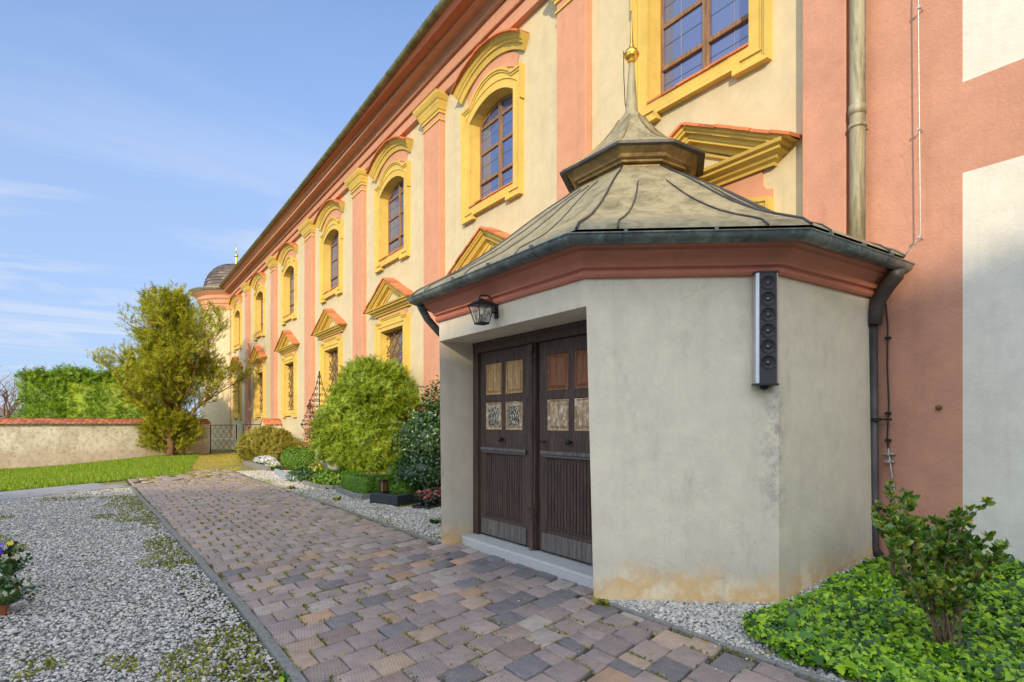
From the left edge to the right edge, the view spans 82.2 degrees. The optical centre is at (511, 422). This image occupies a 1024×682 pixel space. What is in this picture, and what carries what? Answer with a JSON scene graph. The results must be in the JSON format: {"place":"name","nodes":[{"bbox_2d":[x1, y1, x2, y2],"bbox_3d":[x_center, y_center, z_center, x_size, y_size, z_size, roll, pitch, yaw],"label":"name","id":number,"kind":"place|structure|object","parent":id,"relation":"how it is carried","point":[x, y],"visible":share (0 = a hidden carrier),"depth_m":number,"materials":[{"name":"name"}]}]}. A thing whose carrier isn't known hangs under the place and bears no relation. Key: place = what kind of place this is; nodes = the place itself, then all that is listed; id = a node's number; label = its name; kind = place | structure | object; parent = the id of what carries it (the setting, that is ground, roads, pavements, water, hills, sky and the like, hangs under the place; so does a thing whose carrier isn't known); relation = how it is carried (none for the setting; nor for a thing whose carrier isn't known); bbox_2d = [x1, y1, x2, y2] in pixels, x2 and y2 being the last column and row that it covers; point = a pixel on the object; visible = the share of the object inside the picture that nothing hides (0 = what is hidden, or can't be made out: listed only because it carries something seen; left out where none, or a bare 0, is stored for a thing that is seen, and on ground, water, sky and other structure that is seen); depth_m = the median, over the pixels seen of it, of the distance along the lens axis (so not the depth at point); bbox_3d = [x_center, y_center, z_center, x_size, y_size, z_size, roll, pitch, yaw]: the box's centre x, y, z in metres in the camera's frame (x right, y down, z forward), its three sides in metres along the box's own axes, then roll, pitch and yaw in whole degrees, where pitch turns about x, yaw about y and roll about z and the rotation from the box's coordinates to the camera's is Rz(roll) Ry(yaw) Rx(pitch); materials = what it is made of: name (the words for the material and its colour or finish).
{"place":"outdoors","nodes":[
{"label":"outdoors","id":0,"kind":"place"},
{"bbox_2d":[0,483,128,500],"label":"slab path","id":1,"kind":"structure","parent":0,"point":[36,492],"depth_m":13.76,"materials":[{"name":"grey concrete"}]},
{"bbox_2d":[0,453,198,490],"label":"grass","id":2,"kind":"structure","parent":0,"point":[31,477],"depth_m":19.84,"materials":[{"name":"green plant"}]},
{"bbox_2d":[0,459,245,493],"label":"yard earth","id":3,"kind":"structure","parent":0,"point":[123,482],"depth_m":16.24,"materials":[{"name":"brown soil"}]},
{"bbox_2d":[0,363,46,417],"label":"bare tree","id":4,"kind":"object","parent":3,"relation":"on","point":[6,412],"visible":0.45,"depth_m":44.69,"materials":[{"name":"plant"}]},
{"bbox_2d":[10,366,96,417],"bbox_3d":[-23.408,-0.531,30.239,3.484,5.177,3.080,0,0,-18],"label":"hedge","id":5,"kind":"object","parent":3,"relation":"on","point":[34,393],"visible":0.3,"depth_m":29.14,"materials":[{"name":"green plant"}]},
{"bbox_2d":[0,418,210,468],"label":"cemetery wall","id":6,"kind":"structure","parent":3,"relation":"on","point":[32,442],"depth_m":25.17,"materials":[{"name":"white paint"}]},
{"bbox_2d":[210,425,236,453],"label":"gate","id":7,"kind":"structure","parent":6,"relation":"attached to","point":[223,439],"depth_m":30.84,"materials":[{"name":"metal"}]},
{"bbox_2d":[48,361,186,418],"bbox_3d":[-20.469,-0.499,30.698,6.533,5.370,3.376,0,0,-18],"label":"hedge","id":8,"kind":"object","parent":3,"relation":"on","point":[87,397],"visible":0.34,"depth_m":29.40,"materials":[{"name":"green plant"}]},
{"bbox_2d":[0,487,289,681],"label":"gravel yard","id":9,"kind":"structure","parent":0,"point":[84,654],"depth_m":5.11,"materials":[{"name":"grey gravel"}]},
{"bbox_2d":[0,539,33,577],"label":"flowers","id":10,"kind":"object","parent":9,"relation":"on","point":[9,562],"visible":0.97,"depth_m":5.33,"materials":[{"name":"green plant"}]},
{"bbox_2d":[0,573,35,615],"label":"pansy pot","id":11,"kind":"object","parent":9,"relation":"on","point":[10,592],"visible":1,"depth_m":4.89,"materials":[{"name":"green plant"}]},
{"bbox_2d":[0,492,283,681],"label":"moss","id":12,"kind":"object","parent":9,"relation":"on","point":[174,657],"visible":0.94,"depth_m":4.08,"materials":[{"name":"green plant"}]},
{"bbox_2d":[277,672,289,681],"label":"weed","id":13,"kind":"object","parent":9,"relation":"on","point":[283,677],"visible":1,"depth_m":3.61,"materials":[{"name":"green plant"}]},
{"bbox_2d":[9,497,748,677],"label":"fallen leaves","id":14,"kind":"object","parent":9,"relation":"on","point":[189,574],"visible":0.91,"depth_m":5.55,"materials":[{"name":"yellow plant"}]},
{"bbox_2d":[0,0,439,418],"label":"sky","id":15,"kind":"structure","parent":0,"point":[142,142],"materials":[{"name":"blue"}]},
{"bbox_2d":[211,449,242,452],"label":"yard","id":16,"kind":"structure","parent":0,"point":[219,451],"depth_m":32.92,"materials":[{"name":"grey plant"}]},
{"bbox_2d":[201,453,440,536],"bbox_3d":[-7.567,1.606,19.744,3.040,0.001,27.000,0,0,-35],"label":"garden bed","id":17,"kind":"object","parent":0,"point":[245,468],"visible":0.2,"depth_m":19.76,"materials":[{"name":"grey gravel"}]},
{"bbox_2d":[243,424,260,433],"bbox_3d":[-11.568,0.825,26.100,0.748,1.550,0.060,0,0,-35],"label":"lattice fence","id":18,"kind":"object","parent":17,"relation":"on","point":[249,426],"visible":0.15,"depth_m":26.01,"materials":[{"name":"metal"}]},
{"bbox_2d":[243,460,270,470],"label":"grave kerb","id":19,"kind":"structure","parent":17,"relation":"on","point":[256,465],"depth_m":20.60,"materials":[{"name":"grey stone"}]},
{"bbox_2d":[231,422,298,463],"bbox_3d":[-9.530,0.857,23.137,2.740,1.795,3.490,0,0,-35],"label":"gold bush","id":20,"kind":"object","parent":17,"relation":"on","point":[265,440],"visible":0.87,"depth_m":22.26,"materials":[{"name":"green plant"}]},
{"bbox_2d":[264,459,282,468],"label":"white flowers","id":21,"kind":"object","parent":17,"relation":"on","point":[274,464],"visible":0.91,"depth_m":19.84,"materials":[{"name":"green plant"}]},
{"bbox_2d":[271,463,288,470],"bbox_3d":[-8.428,1.587,21.523,1.600,0.065,3.900,0,0,-35],"label":"soil bed","id":22,"kind":"object","parent":17,"relation":"on","point":[283,467],"visible":0.14,"depth_m":19.97,"materials":[{"name":"brown soil"}]},
{"bbox_2d":[252,455,277,464],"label":"white flowers","id":23,"kind":"object","parent":22,"relation":"on","point":[259,459],"visible":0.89,"depth_m":21.09,"materials":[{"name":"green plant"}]},
{"bbox_2d":[279,445,302,471],"bbox_3d":[-7.067,1.188,19.009,0.882,0.933,0.886,0,0,-35],"label":"box ball","id":24,"kind":"object","parent":17,"relation":"on","point":[290,452],"visible":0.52,"depth_m":18.73,"materials":[{"name":"green plant"}]},
{"bbox_2d":[274,469,313,481],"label":"grave kerb","id":25,"kind":"structure","parent":17,"relation":"on","point":[280,473],"depth_m":16.84,"materials":[{"name":"grey stone"}]},
{"bbox_2d":[285,466,318,481],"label":"ground cover","id":26,"kind":"object","parent":17,"relation":"on","point":[301,472],"visible":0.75,"depth_m":15.91,"materials":[{"name":"green plant"}]},
{"bbox_2d":[297,441,309,448],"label":"yellow bush","id":27,"kind":"object","parent":17,"relation":"on","point":[299,445],"visible":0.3,"depth_m":20.86,"materials":[{"name":"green plant"}]},
{"bbox_2d":[291,448,317,468],"bbox_3d":[-6.160,1.198,17.679,0.899,0.914,0.887,0,0,-35],"label":"box ball","id":28,"kind":"object","parent":17,"relation":"on","point":[299,459],"visible":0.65,"depth_m":17.39,"materials":[{"name":"green plant"}]},
{"bbox_2d":[300,402,315,437],"bbox_3d":[-6.846,0.405,19.884,0.620,2.390,0.070,0,0,-18],"label":"grave cross","id":29,"kind":"object","parent":17,"relation":"on","point":[304,424],"visible":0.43,"depth_m":19.85,"materials":[{"name":"metal"}]},
{"bbox_2d":[301,405,321,450],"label":"rose bush","id":30,"kind":"object","parent":17,"relation":"on","point":[310,437],"visible":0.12,"depth_m":18.60,"materials":[{"name":"orange plant"}]},
{"bbox_2d":[302,480,341,489],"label":"grave kerb","id":31,"kind":"structure","parent":17,"relation":"on","point":[316,485],"depth_m":14.23,"materials":[{"name":"grey stone"}]},
{"bbox_2d":[304,468,341,484],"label":"ground cover","id":32,"kind":"object","parent":17,"relation":"on","point":[328,476],"visible":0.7,"depth_m":14.60,"materials":[{"name":"green plant"}]},
{"bbox_2d":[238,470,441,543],"bbox_3d":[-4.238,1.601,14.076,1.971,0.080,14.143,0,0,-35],"label":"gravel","id":33,"kind":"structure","parent":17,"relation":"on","point":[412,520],"depth_m":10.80,"materials":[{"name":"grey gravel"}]},
{"bbox_2d":[333,496,341,500],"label":"weed","id":34,"kind":"object","parent":33,"relation":"on","point":[335,498],"visible":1,"depth_m":12.04,"materials":[{"name":"green plant"}]},
{"bbox_2d":[257,478,441,540],"bbox_3d":[-3.415,1.596,12.820,1.867,0.070,11.133,0,0,-35],"label":"moss","id":35,"kind":"object","parent":33,"relation":"on","point":[438,537],"visible":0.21,"depth_m":10.84,"materials":[{"name":"green plant"}]},
{"bbox_2d":[412,501,440,508],"bbox_3d":[-1.494,1.567,11.362,0.360,0.045,1.020,0,0,25],"label":"plant tray","id":36,"kind":"object","parent":33,"relation":"on","point":[438,504],"visible":0.41,"depth_m":10.96,"materials":[{"name":"black plastic"}]},
{"bbox_2d":[414,489,428,505],"bbox_3d":[-1.719,1.417,11.062,0.259,0.322,0.302,0,0,-35],"label":"begonia pot","id":37,"kind":"object","parent":36,"relation":"in","point":[418,494],"visible":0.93,"depth_m":11.01,"materials":[{"name":"green plant"}]},
{"bbox_2d":[423,487,432,502],"bbox_3d":[-1.609,1.402,11.301,0.278,0.352,0.273,0,0,-35],"label":"begonia pot","id":38,"kind":"object","parent":36,"relation":"on","point":[428,490],"visible":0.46,"depth_m":11.25,"materials":[{"name":"red plant"}]},
{"bbox_2d":[422,491,435,505],"bbox_3d":[-1.560,1.427,10.998,0.278,0.302,0.273,0,0,-35],"label":"begonia pot","id":39,"kind":"object","parent":36,"relation":"on","point":[427,499],"visible":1,"depth_m":10.94,"materials":[{"name":"red plant"}]},
{"bbox_2d":[430,491,440,504],"bbox_3d":[-1.472,1.435,11.231,0.264,0.286,0.280,0,0,-35],"label":"begonia pot","id":40,"kind":"object","parent":36,"relation":"on","point":[437,496],"visible":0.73,"depth_m":11.17,"materials":[{"name":"red plant"}]},
{"bbox_2d":[430,486,440,492],"bbox_3d":[-1.507,1.407,11.512,0.296,0.342,0.255,0,0,34],"label":"begonia pot","id":41,"kind":"object","parent":36,"relation":"on","point":[436,489],"visible":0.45,"depth_m":11.48,"materials":[{"name":"red plant"}]},
{"bbox_2d":[336,487,369,499],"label":"grave kerb","id":42,"kind":"structure","parent":17,"relation":"on","point":[345,492],"depth_m":12.51,"materials":[{"name":"grey stone"}]},
{"bbox_2d":[370,480,421,505],"bbox_3d":[-2.184,1.377,11.939,0.802,0.479,1.146,0,0,36],"label":"planter","id":43,"kind":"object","parent":17,"relation":"on","point":[399,494],"depth_m":11.57,"materials":[{"name":"stone"}]},
{"bbox_2d":[378,479,388,492],"bbox_3d":[-2.575,1.268,11.787,0.150,0.265,0.150,0,0,38],"label":"grave lantern","id":44,"kind":"object","parent":43,"relation":"on","point":[383,485],"visible":1,"depth_m":11.76,"materials":[{"name":"metal"}]},
{"bbox_2d":[388,453,409,483],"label":"thuja bush","id":45,"kind":"object","parent":17,"relation":"on","point":[393,468],"visible":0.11,"depth_m":12.62,"materials":[{"name":"green plant"}]},
{"bbox_2d":[391,375,440,490],"bbox_3d":[-1.691,0.328,12.560,1.911,2.653,2.170,0,0,-35],"label":"holly bush","id":46,"kind":"object","parent":17,"relation":"on","point":[420,469],"visible":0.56,"depth_m":11.98,"materials":[{"name":"green plant"}]},
{"bbox_2d":[430,518,440,523],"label":"weed","id":47,"kind":"object","parent":17,"relation":"on","point":[436,521],"visible":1,"depth_m":9.26,"materials":[{"name":"green plant"}]},
{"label":"soil bed","id":48,"kind":"structure","parent":17,"relation":"on","visible":0},
{"bbox_2d":[339,468,394,493],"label":"box hedge","id":49,"kind":"object","parent":48,"relation":"on","point":[361,481],"visible":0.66,"depth_m":12.76,"materials":[{"name":"green plant"}]},
{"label":"soil bed","id":50,"kind":"structure","parent":17,"relation":"on","visible":0},
{"bbox_2d":[308,461,325,472],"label":"yellow pansies","id":51,"kind":"object","parent":50,"relation":"on","point":[313,466],"visible":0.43,"depth_m":16.64,"materials":[{"name":"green plant"}]},
{"bbox_2d":[305,353,421,474],"bbox_3d":[-3.748,-0.054,14.702,2.845,3.420,3.114,0,0,-35],"label":"yew bush","id":52,"kind":"object","parent":50,"relation":"on","point":[370,403],"visible":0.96,"depth_m":13.97,"materials":[{"name":"green plant"}]},
{"bbox_3d":[-5.787,1.040,17.634,0.320,1.120,0.260,0,0,-35],"label":"gravestone","id":53,"kind":"object","parent":50,"relation":"on","visible":0},
{"bbox_2d":[307,371,326,417],"bbox_3d":[-5.787,-0.540,17.634,0.740,2.040,0.070,0,0,-18],"label":"grave cross","id":54,"kind":"object","parent":53,"relation":"on","point":[319,377],"visible":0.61,"depth_m":17.62,"materials":[{"name":"metal"}]},
{"bbox_2d":[126,474,809,681],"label":"path bed","id":55,"kind":"object","parent":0,"point":[710,660],"visible":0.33,"depth_m":4.80,"materials":[{"name":"grey gravel"}]},
{"bbox_2d":[129,486,307,681],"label":"kerb","id":56,"kind":"structure","parent":55,"relation":"on","point":[279,655],"depth_m":4.95,"materials":[{"name":"grey concrete"}]},
{"bbox_2d":[235,473,440,544],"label":"kerb","id":57,"kind":"structure","parent":55,"relation":"on","point":[418,536],"depth_m":9.55,"materials":[{"name":"grey stone"}]},
{"bbox_2d":[135,476,823,681],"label":"moss","id":58,"kind":"object","parent":55,"relation":"on","point":[405,632],"visible":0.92,"depth_m":5.92,"materials":[{"name":"green plant"}]},
{"bbox_2d":[593,596,609,607],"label":"weed","id":59,"kind":"object","parent":55,"relation":"on","point":[604,602],"visible":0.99,"depth_m":5.09,"materials":[{"name":"green plant"}]},
{"bbox_2d":[596,598,837,681],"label":"kerb","id":60,"kind":"structure","parent":55,"relation":"on","point":[797,671],"depth_m":4.08,"materials":[{"name":"grey concrete"}]},
{"bbox_2d":[128,469,808,681],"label":"path","id":61,"kind":"structure","parent":0,"point":[455,601],"depth_m":5.03,"materials":[{"name":"stone"}]},
{"bbox_2d":[195,526,747,680],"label":"loose stones","id":62,"kind":"object","parent":61,"relation":"on","point":[497,589],"visible":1,"depth_m":5.19,"materials":[{"name":"grey stone"}]},
{"bbox_2d":[551,556,1002,681],"bbox_3d":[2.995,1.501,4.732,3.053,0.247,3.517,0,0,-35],"label":"gravel","id":63,"kind":"structure","parent":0,"point":[739,640],"depth_m":4.80,"materials":[{"name":"grey gravel"}]},
{"bbox_2d":[407,19,914,602],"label":"entrance porch","id":64,"kind":"structure","parent":63,"relation":"on","point":[615,425],"depth_m":5.43,"materials":[{"name":"paint"}]},
{"bbox_2d":[467,294,497,325],"bbox_3d":[-0.298,-1.235,6.394,0.325,0.329,0.250,0,0,-35],"label":"wall lantern","id":65,"kind":"object","parent":64,"relation":"attached to","point":[479,303],"depth_m":6.36,"materials":[{"name":"metal"}]},
{"bbox_2d":[480,345,527,545],"bbox_3d":[-0.117,0.265,7.301,0.125,2.360,1.075,0,0,-35],"label":"door leaf","id":66,"kind":"structure","parent":64,"relation":"in","point":[504,373],"depth_m":7.27,"materials":[{"name":"brown wood"}]},
{"bbox_2d":[540,334,592,563],"bbox_3d":[0.622,0.265,6.251,0.125,2.360,1.095,0,0,-35],"label":"door leaf","id":67,"kind":"structure","parent":64,"relation":"in","point":[565,474],"depth_m":6.34,"materials":[{"name":"brown wood"}]},
{"bbox_2d":[751,270,778,389],"bbox_3d":[2.221,-0.803,5.141,0.210,1.030,0.147,0,0,3],"label":"loudspeaker","id":68,"kind":"object","parent":64,"relation":"attached to","point":[764,329],"visible":1,"depth_m":5.08,"materials":[{"name":"silver metal"}]},
{"bbox_2d":[883,304,897,510],"bbox_3d":[3.904,0.009,6.038,0.062,2.783,0.217,0,0,-35],"label":"cable","id":69,"kind":"object","parent":64,"relation":"attached to","point":[888,453],"visible":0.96,"depth_m":6.06,"materials":[{"name":"metal"}]},
{"bbox_2d":[740,555,1023,681],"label":"ivy","id":70,"kind":"object","parent":63,"relation":"on","point":[817,627],"visible":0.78,"depth_m":4.15,"materials":[{"name":"green plant"}]},
{"bbox_2d":[883,496,1011,647],"bbox_3d":[2.922,0.985,3.958,0.670,1.000,0.913,0,0,35],"label":"young shrub","id":71,"kind":"object","parent":70,"relation":"on","point":[957,591],"visible":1,"depth_m":3.86,"materials":[{"name":"green plant"}]},
{"bbox_2d":[871,479,937,586],"bbox_3d":[3.404,0.979,5.178,0.626,0.950,0.523,0,0,-35],"label":"young shrub","id":72,"kind":"object","parent":63,"relation":"on","point":[879,522],"visible":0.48,"depth_m":5.17,"materials":[{"name":"green plant"}]},
{"label":"ground","id":73,"kind":"structure","parent":0,"visible":0},
{"bbox_2d":[0,409,22,417],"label":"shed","id":74,"kind":"structure","parent":73,"relation":"on","point":[1,416],"depth_m":58.83,"materials":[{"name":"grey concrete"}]},
{"bbox_2d":[260,419,281,427],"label":"gate pier wall","id":75,"kind":"structure","parent":73,"relation":"on","point":[277,423],"depth_m":26.09,"materials":[{"name":"orange paint"}]},
{"bbox_2d":[188,0,1023,576],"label":"church","id":76,"kind":"structure","parent":73,"relation":"on","point":[470,130],"depth_m":7.71,"materials":[{"name":"orange paint"}]},
{"bbox_2d":[228,356,242,418],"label":"lower window","id":77,"kind":"structure","parent":76,"relation":"in","point":[237,396],"depth_m":34.74,"materials":[{"name":"yellow paint"}]},
{"bbox_2d":[229,294,242,352],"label":"upper window","id":78,"kind":"structure","parent":76,"relation":"in","point":[235,301],"depth_m":35.02,"materials":[{"name":"yellow paint"}]},
{"bbox_2d":[249,272,265,340],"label":"upper window","id":79,"kind":"structure","parent":76,"relation":"in","point":[257,282],"depth_m":30.33,"materials":[{"name":"yellow paint"}]},
{"bbox_2d":[248,345,266,418],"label":"lower window","id":80,"kind":"structure","parent":76,"relation":"in","point":[259,370],"depth_m":30.14,"materials":[{"name":"yellow paint"}]},
{"bbox_2d":[276,242,297,325],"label":"upper window","id":81,"kind":"structure","parent":76,"relation":"in","point":[286,255],"depth_m":25.59,"materials":[{"name":"yellow paint"}]},
{"bbox_2d":[274,330,299,417],"bbox_3d":[-9.537,-2.102,25.131,0.579,3.756,3.007,0,0,-35],"label":"lower window","id":82,"kind":"structure","parent":76,"relation":"in","point":[289,360],"depth_m":25.43,"materials":[{"name":"yellow paint"}]},
{"bbox_2d":[313,199,344,303],"bbox_3d":[-6.321,-6.017,20.573,0.548,3.341,2.619,0,0,-35],"label":"upper window","id":83,"kind":"structure","parent":76,"relation":"in","point":[326,219],"depth_m":20.93,"materials":[{"name":"yellow paint"}]},
{"bbox_2d":[311,308,346,404],"bbox_3d":[-6.325,-2.123,20.569,0.579,3.776,3.007,0,0,-35],"label":"lower window","id":84,"kind":"structure","parent":76,"relation":"in","point":[331,349],"depth_m":20.85,"materials":[{"name":"yellow paint"}]},
{"bbox_2d":[363,277,413,383],"bbox_3d":[-3.336,-2.142,16.326,0.577,3.795,3.007,0,0,-35],"label":"lower window","id":85,"kind":"structure","parent":76,"relation":"in","point":[392,329],"depth_m":16.41,"materials":[{"name":"yellow paint"}]},
{"bbox_2d":[366,136,413,273],"bbox_3d":[-3.332,-6.063,16.329,0.547,3.371,2.619,0,0,-35],"label":"upper window","id":86,"kind":"structure","parent":76,"relation":"in","point":[392,193],"depth_m":16.60,"materials":[{"name":"yellow paint"}]},
{"bbox_2d":[446,226,510,275],"bbox_3d":[-0.542,-3.579,12.131,0.318,0.971,3.008,0,0,-35],"label":"lower window","id":87,"kind":"structure","parent":76,"relation":"in","point":[484,239],"depth_m":12.30,"materials":[{"name":"yellow paint"}]},
{"bbox_2d":[450,28,529,225],"bbox_3d":[-0.432,-6.112,12.208,0.550,3.407,2.619,0,0,-35],"label":"upper window","id":88,"kind":"structure","parent":76,"relation":"in","point":[492,123],"depth_m":12.32,"materials":[{"name":"yellow paint"}]},
{"bbox_2d":[630,0,771,123],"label":"upper window","id":89,"kind":"structure","parent":76,"relation":"in","point":[686,48],"depth_m":8.31,"materials":[{"name":"yellow paint"}]},
{"bbox_2d":[668,122,801,229],"bbox_3d":[2.406,-1.834,7.953,0.328,4.475,3.009,0,0,-35],"label":"blind window","id":90,"kind":"structure","parent":76,"relation":"in","point":[752,151],"depth_m":7.34,"materials":[{"name":"yellow paint"}]},
{"bbox_2d":[904,0,922,253],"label":"lightning conductor","id":91,"kind":"object","parent":76,"relation":"attached to","point":[919,128],"visible":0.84,"depth_m":5.79,"materials":[{"name":"metal"}]},
{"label":"lawn","id":92,"kind":"structure","parent":0,"visible":0},
{"bbox_2d":[85,280,253,455],"bbox_3d":[-15.674,-2.494,27.800,6.725,8.404,8.303,0,0,-16],"label":"yew tree","id":93,"kind":"object","parent":92,"relation":"on","point":[166,368],"visible":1,"depth_m":26.97,"materials":[{"name":"green plant"}]},
{"bbox_2d":[143,452,253,489],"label":"dry grass","id":94,"kind":"structure","parent":92,"relation":"on","point":[211,456],"depth_m":22.89,"materials":[{"name":"yellow plant"}]}
]}

